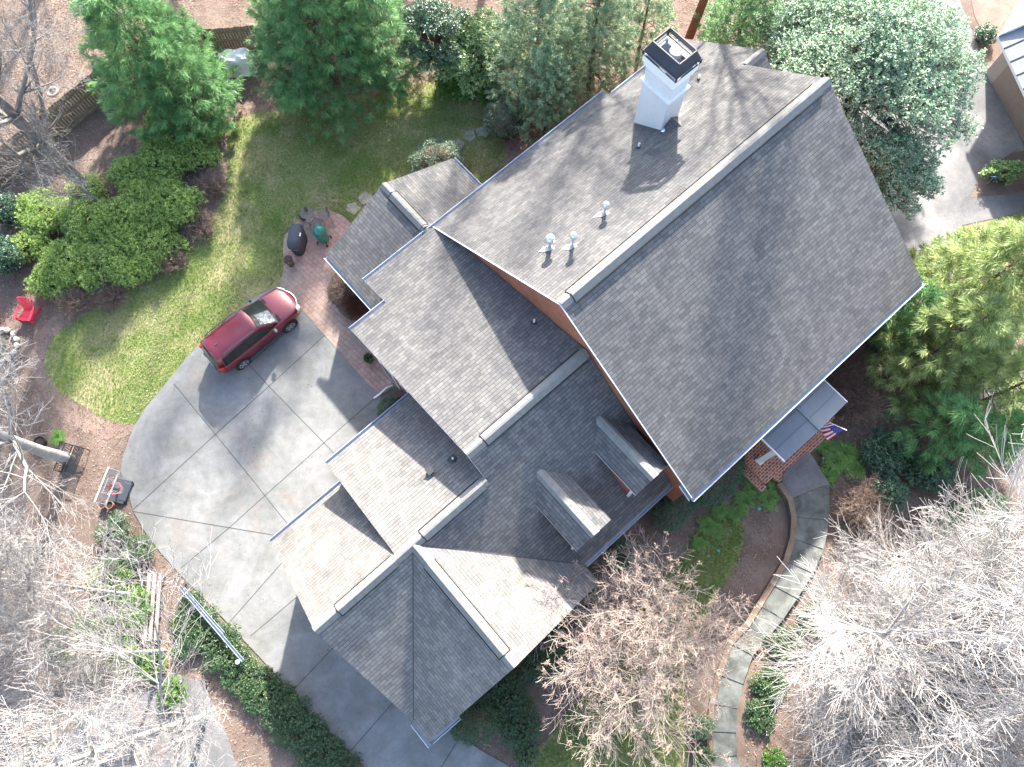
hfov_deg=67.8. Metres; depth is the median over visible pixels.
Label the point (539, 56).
cedar tree
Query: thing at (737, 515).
fern
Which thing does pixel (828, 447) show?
fern
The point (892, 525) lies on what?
twiggy shrub
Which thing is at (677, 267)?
brick house
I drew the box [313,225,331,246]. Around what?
kamado grill
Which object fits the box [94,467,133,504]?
basketball hoop
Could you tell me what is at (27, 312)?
adirondack chair
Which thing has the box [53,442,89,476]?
garden bench
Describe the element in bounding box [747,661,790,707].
shrub
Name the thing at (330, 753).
hedge
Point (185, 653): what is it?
ivy patch
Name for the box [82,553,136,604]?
green bush
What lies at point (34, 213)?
azalea bush
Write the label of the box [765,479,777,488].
fern
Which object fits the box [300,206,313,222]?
bistro table
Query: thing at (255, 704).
hedge
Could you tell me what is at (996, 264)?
conifer tree
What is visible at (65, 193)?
bare tree
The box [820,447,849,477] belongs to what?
fern
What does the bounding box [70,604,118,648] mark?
green bush
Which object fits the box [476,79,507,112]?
laurel bush
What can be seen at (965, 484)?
orange pine straw
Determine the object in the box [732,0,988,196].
evergreen tree
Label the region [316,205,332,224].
patio chair
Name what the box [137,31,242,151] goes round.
conifer tree
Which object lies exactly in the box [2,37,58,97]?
tyre swing
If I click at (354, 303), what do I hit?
twiggy shrub
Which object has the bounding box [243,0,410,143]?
conifer tree
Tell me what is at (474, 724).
clipped shrub
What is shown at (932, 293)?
conifer tree
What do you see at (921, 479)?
holly bush
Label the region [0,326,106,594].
bare tree
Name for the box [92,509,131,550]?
evergreen bush
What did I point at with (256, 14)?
conifer tree
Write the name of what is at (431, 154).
clipped shrub
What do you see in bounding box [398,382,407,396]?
window
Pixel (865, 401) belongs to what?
twiggy shrub
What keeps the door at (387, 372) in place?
in the brick house at (677, 267)
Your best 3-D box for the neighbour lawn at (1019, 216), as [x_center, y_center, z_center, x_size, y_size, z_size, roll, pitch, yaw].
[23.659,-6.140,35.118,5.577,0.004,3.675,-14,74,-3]
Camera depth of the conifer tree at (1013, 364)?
29.19 m
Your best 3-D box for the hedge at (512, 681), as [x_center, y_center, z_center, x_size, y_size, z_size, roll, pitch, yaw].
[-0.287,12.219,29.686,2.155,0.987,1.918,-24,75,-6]
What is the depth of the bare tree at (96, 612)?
24.43 m
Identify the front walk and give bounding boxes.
[712,451,829,766]
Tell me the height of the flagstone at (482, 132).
0.045 m
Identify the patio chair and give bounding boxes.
[306,214,325,228]
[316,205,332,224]
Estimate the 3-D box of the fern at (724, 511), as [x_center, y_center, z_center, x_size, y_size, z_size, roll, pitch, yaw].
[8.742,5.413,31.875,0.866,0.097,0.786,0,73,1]
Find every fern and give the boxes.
[48,428,65,447]
[691,535,708,553]
[695,515,717,539]
[707,521,726,540]
[711,504,729,521]
[726,505,745,523]
[732,489,758,515]
[741,477,762,500]
[755,487,781,512]
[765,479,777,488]
[810,441,826,453]
[818,439,835,455]
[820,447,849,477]
[820,466,837,488]
[831,440,861,469]
[840,454,866,480]
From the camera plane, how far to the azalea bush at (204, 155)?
36.56 m
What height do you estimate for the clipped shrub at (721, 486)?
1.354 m
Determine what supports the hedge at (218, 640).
on the ground at (762, 570)
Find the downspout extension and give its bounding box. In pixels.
[373,385,392,398]
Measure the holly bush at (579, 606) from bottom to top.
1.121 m
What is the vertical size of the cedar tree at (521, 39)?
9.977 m
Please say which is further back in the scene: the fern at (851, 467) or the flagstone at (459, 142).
the flagstone at (459, 142)
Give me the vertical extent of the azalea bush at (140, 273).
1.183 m
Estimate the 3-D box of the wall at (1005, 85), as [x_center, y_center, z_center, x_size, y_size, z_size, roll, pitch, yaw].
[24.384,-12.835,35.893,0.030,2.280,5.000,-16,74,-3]
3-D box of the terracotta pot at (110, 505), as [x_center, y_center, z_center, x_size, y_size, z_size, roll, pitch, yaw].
[-17.076,5.186,32.438,0.346,0.330,0.342,-22,74,-5]
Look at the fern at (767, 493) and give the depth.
31.96 m
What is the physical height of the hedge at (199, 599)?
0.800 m
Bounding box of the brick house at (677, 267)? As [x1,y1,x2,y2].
[269,27,925,747]
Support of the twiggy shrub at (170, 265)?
on the lawn at (181, 277)
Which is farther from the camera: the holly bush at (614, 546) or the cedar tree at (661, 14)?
the cedar tree at (661, 14)
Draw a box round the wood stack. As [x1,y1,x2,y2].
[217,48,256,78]
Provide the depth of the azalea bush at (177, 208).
35.41 m
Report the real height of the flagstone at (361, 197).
0.045 m
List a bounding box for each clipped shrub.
[376,394,401,417]
[408,136,464,172]
[448,698,500,747]
[482,92,529,141]
[649,494,698,533]
[690,454,747,508]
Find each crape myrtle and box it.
[525,512,732,766]
[565,531,787,738]
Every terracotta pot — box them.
[97,500,105,508]
[105,501,115,508]
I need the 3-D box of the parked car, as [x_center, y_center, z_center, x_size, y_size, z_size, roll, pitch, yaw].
[-11.584,-2.487,33.867,4.698,1.797,2.200,-41,77,-10]
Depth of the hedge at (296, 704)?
29.66 m
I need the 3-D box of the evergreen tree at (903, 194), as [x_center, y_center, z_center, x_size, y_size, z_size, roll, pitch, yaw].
[16.530,-8.656,33.731,4.970,4.507,5.984,0,73,1]
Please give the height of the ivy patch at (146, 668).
0.599 m
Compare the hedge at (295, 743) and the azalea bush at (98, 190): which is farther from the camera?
the azalea bush at (98, 190)
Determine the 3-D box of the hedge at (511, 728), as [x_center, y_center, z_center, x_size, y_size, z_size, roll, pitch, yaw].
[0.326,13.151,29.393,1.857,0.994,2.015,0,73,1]
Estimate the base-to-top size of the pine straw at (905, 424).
0.003 m
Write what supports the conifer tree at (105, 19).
on the ground at (762, 570)
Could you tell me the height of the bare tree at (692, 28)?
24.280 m
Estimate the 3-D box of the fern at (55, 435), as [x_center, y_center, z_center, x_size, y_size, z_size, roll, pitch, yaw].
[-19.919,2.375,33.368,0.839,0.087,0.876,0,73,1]
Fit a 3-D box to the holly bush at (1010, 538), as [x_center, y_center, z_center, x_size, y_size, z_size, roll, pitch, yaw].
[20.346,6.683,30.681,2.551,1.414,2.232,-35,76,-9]
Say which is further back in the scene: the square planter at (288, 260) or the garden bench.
the square planter at (288, 260)
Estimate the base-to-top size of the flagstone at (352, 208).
0.045 m
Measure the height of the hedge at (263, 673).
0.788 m
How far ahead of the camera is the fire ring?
34.65 m
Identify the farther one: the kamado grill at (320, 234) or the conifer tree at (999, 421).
the kamado grill at (320, 234)
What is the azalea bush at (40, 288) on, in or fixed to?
on the ground at (762, 570)
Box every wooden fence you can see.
[0,60,133,188]
[132,25,257,55]
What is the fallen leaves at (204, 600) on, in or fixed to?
on the ground at (762, 570)
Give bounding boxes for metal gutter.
[178,585,243,661]
[184,587,224,633]
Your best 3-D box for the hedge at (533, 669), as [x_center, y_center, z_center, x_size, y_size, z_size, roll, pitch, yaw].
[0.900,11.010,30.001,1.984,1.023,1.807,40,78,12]
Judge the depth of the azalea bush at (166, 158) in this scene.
36.22 m
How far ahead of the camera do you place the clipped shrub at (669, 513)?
31.17 m
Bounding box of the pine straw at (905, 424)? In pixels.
[894,376,1003,518]
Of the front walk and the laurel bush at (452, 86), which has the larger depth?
the laurel bush at (452, 86)
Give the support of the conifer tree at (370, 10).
on the ground at (762, 570)
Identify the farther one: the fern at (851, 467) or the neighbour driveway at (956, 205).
the neighbour driveway at (956, 205)
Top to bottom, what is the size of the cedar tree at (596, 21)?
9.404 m
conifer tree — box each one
[67,0,245,145]
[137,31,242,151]
[243,0,320,66]
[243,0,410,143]
[332,0,435,98]
[861,289,1017,425]
[866,273,947,356]
[882,389,993,476]
[883,216,1023,390]
[916,339,1023,467]
[940,405,1023,482]
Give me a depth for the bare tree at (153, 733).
22.82 m
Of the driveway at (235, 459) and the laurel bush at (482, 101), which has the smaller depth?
the driveway at (235, 459)
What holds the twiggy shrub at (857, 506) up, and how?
on the ground at (762, 570)
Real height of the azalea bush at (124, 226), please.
1.868 m
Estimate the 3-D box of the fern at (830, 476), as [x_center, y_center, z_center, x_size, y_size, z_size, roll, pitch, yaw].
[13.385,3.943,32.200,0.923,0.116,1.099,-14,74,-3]
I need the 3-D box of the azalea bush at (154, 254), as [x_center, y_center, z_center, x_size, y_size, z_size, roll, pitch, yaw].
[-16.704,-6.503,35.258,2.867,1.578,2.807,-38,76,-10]
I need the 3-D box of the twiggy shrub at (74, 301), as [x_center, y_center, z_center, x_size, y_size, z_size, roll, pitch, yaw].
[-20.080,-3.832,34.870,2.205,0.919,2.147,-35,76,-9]
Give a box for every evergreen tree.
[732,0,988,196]
[747,0,854,69]
[858,128,946,222]
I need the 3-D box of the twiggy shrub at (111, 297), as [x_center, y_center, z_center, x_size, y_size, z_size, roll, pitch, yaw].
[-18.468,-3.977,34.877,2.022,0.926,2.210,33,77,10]
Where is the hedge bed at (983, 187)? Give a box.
[971,151,1023,196]
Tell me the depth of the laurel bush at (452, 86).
37.42 m
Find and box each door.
[378,360,401,389]
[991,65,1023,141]
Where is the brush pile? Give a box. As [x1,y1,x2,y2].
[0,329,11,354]
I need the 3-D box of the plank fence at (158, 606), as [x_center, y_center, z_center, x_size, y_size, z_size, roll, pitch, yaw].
[-14.576,9.099,31.129,0.580,0.520,2.641,-4,73,0]
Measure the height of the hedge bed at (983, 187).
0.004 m
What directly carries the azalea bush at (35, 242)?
on the ground at (762, 570)
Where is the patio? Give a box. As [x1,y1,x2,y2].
[280,211,395,393]
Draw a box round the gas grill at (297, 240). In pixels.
[287,223,307,255]
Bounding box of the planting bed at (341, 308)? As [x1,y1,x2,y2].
[327,273,369,320]
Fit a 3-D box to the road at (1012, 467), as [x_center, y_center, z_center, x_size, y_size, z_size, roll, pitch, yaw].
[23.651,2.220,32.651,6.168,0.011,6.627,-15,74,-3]
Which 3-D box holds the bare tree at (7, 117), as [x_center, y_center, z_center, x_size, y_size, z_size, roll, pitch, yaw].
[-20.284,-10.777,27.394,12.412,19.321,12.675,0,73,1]
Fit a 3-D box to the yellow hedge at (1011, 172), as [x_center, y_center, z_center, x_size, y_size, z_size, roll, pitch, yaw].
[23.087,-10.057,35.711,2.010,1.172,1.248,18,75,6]
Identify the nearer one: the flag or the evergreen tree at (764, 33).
the flag
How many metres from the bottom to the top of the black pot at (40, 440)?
0.320 m
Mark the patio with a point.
(305, 276)
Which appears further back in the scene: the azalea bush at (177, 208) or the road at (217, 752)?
the azalea bush at (177, 208)
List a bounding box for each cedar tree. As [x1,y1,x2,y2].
[483,0,602,133]
[509,39,585,144]
[551,0,642,106]
[603,0,678,68]
[694,0,783,55]
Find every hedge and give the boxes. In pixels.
[167,602,226,642]
[176,590,207,622]
[180,622,242,663]
[201,637,261,683]
[218,660,283,698]
[238,677,296,717]
[259,693,320,735]
[270,709,329,755]
[295,732,350,766]
[313,748,363,766]
[477,668,531,724]
[498,697,543,751]
[510,738,540,766]
[516,643,562,686]
[541,619,580,661]
[978,158,1023,185]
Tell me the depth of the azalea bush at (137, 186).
35.75 m
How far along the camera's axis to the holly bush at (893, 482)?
31.23 m
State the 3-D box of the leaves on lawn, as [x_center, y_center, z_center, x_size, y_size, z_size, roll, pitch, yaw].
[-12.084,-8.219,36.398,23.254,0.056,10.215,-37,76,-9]
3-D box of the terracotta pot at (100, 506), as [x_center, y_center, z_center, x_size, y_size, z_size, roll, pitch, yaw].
[-17.401,5.176,32.448,0.346,0.330,0.342,-22,74,-5]
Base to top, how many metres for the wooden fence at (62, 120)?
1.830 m
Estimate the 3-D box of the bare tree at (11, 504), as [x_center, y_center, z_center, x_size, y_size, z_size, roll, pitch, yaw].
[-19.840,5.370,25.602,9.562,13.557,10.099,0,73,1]
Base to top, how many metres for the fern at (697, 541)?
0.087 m
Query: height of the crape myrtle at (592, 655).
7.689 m
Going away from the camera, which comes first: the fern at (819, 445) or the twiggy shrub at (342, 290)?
the fern at (819, 445)
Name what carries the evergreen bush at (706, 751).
on the ground at (762, 570)
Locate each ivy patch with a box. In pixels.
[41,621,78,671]
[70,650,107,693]
[129,646,169,682]
[156,675,188,710]
[170,628,198,662]
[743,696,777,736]
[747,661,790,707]
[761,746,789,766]
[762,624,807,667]
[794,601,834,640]
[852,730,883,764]
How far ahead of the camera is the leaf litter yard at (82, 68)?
39.39 m
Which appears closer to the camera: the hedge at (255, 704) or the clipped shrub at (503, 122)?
the hedge at (255, 704)
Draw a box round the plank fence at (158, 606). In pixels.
[143,572,166,640]
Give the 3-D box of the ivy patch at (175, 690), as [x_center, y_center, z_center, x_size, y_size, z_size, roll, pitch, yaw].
[-13.470,12.245,30.138,1.310,0.621,1.385,0,73,1]
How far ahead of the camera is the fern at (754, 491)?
32.11 m
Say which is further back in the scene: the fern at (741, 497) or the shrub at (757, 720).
the fern at (741, 497)
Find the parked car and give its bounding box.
[199,287,300,372]
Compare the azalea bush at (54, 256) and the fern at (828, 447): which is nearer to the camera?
the fern at (828, 447)
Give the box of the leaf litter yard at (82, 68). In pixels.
[0,0,190,176]
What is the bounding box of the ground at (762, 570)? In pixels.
[0,0,1023,766]
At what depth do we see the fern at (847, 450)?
32.43 m
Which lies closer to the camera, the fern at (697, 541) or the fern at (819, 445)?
the fern at (697, 541)
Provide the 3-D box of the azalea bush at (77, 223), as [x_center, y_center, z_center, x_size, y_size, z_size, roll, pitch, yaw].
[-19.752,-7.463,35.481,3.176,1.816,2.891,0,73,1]
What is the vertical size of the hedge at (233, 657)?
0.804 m
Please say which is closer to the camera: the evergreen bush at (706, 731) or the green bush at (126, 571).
the evergreen bush at (706, 731)
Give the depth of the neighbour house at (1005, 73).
36.12 m
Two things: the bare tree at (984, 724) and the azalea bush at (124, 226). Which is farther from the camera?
the azalea bush at (124, 226)
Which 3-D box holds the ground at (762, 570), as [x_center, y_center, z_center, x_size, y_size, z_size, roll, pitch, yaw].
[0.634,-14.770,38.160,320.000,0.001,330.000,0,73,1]
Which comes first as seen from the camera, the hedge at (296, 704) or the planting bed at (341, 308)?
the hedge at (296, 704)
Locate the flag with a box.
[820,421,846,440]
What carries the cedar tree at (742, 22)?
on the ground at (762, 570)
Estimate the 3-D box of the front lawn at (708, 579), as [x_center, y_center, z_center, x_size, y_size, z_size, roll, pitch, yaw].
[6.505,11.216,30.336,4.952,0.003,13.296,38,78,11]
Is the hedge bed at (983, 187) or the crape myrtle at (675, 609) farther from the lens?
the hedge bed at (983, 187)
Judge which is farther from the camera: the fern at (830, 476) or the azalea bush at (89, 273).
the azalea bush at (89, 273)
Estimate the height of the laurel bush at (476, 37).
3.526 m
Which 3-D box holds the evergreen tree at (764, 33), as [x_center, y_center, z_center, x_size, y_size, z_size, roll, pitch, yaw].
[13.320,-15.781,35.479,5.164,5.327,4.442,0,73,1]
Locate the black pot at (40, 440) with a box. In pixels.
[34,436,46,445]
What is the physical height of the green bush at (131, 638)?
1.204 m
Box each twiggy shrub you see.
[51,284,94,325]
[84,277,130,317]
[147,242,189,277]
[183,208,226,245]
[184,166,232,209]
[315,269,357,309]
[336,289,367,322]
[825,342,884,409]
[828,469,909,540]
[829,365,896,444]
[854,505,920,565]
[856,325,899,367]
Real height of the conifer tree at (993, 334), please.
7.082 m
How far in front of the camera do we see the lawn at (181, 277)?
36.28 m
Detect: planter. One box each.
[282,254,293,266]
[363,352,373,363]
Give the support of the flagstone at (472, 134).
on the lawn at (181, 277)
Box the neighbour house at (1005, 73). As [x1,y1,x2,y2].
[985,0,1023,141]
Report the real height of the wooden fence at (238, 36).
1.826 m
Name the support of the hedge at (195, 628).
on the ground at (762, 570)
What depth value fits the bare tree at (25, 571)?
25.11 m
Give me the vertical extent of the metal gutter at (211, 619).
0.130 m
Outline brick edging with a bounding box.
[706,482,796,766]
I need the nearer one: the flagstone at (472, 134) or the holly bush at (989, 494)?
the holly bush at (989, 494)
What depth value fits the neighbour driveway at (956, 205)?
36.37 m
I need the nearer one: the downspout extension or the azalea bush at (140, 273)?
the downspout extension
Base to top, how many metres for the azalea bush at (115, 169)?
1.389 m
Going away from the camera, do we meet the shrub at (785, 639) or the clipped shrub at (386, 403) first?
the shrub at (785, 639)
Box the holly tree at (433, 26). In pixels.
[395,0,472,73]
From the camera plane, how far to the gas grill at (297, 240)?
34.83 m
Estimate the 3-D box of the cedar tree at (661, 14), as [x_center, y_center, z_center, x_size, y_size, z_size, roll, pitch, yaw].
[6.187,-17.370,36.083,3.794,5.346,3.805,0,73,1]
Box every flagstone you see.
[347,203,360,214]
[358,192,372,204]
[451,139,464,149]
[463,130,474,142]
[476,127,489,136]
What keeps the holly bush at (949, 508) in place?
on the ground at (762, 570)
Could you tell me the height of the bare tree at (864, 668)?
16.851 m
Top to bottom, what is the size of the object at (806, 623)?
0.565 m
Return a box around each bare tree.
[0,0,96,197]
[0,79,108,210]
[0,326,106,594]
[0,452,62,609]
[0,493,172,736]
[0,516,258,766]
[0,524,175,753]
[685,0,707,39]
[729,389,1023,766]
[772,433,1023,766]
[819,510,1005,703]
[876,500,1023,700]
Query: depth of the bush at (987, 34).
37.94 m
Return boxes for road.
[57,672,237,766]
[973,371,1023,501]
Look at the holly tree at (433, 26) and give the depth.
35.12 m
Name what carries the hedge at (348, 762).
on the ground at (762, 570)
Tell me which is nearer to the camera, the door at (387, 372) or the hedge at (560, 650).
the hedge at (560, 650)
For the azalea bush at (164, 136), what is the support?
on the ground at (762, 570)
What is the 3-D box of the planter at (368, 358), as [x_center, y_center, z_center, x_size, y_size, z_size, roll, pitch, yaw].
[-6.370,-1.100,33.893,0.514,0.592,0.495,-5,73,0]
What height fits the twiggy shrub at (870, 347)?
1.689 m
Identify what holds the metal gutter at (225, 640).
on the hedge at (195, 628)
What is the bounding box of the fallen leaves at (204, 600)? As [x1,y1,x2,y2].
[0,0,1023,766]
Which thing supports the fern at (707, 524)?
on the front lawn at (708, 579)
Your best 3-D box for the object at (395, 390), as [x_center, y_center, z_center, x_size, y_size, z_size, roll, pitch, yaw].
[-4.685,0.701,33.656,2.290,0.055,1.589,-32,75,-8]
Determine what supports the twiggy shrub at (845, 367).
on the ground at (762, 570)
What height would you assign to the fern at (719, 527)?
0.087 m
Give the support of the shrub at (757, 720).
on the ground at (762, 570)
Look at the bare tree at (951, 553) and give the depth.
25.21 m
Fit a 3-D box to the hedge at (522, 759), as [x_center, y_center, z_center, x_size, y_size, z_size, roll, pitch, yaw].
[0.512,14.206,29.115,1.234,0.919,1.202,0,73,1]
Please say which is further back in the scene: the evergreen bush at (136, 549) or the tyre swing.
the tyre swing
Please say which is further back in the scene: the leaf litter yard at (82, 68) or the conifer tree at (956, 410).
the leaf litter yard at (82, 68)
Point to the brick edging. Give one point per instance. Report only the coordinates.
(786, 496)
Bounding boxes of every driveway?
[121,286,509,766]
[807,0,1023,338]
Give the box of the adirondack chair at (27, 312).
[13,297,40,324]
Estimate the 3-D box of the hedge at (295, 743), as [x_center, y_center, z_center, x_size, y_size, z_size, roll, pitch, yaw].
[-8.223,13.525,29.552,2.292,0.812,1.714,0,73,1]
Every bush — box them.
[0,189,23,229]
[0,234,26,279]
[9,228,51,265]
[12,186,74,235]
[23,267,78,300]
[31,236,96,287]
[59,197,123,250]
[64,172,108,209]
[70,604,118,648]
[77,235,136,293]
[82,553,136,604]
[86,192,155,249]
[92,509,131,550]
[102,630,141,677]
[103,152,150,188]
[111,246,157,289]
[112,582,155,635]
[117,177,167,216]
[119,532,156,568]
[121,142,189,186]
[122,218,192,274]
[136,102,208,152]
[139,175,207,234]
[169,132,224,171]
[196,112,226,141]
[425,4,524,98]
[432,63,500,101]
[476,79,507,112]
[573,587,608,620]
[604,537,640,575]
[685,710,715,741]
[691,742,717,766]
[859,425,913,479]
[870,472,909,513]
[899,450,959,494]
[927,503,970,539]
[952,486,1012,548]
[971,22,998,46]
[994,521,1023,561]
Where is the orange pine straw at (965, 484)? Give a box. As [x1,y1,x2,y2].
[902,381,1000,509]
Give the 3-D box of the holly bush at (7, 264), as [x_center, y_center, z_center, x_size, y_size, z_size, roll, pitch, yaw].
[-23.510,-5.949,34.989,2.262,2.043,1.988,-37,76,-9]
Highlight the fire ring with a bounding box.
[0,327,19,363]
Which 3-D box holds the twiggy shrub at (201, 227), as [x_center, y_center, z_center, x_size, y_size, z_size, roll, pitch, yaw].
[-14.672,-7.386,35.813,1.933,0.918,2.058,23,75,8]
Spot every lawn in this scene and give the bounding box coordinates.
[44,83,506,424]
[52,99,491,414]
[527,501,743,766]
[964,212,1023,271]
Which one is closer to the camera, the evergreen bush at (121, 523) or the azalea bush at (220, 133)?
the evergreen bush at (121, 523)

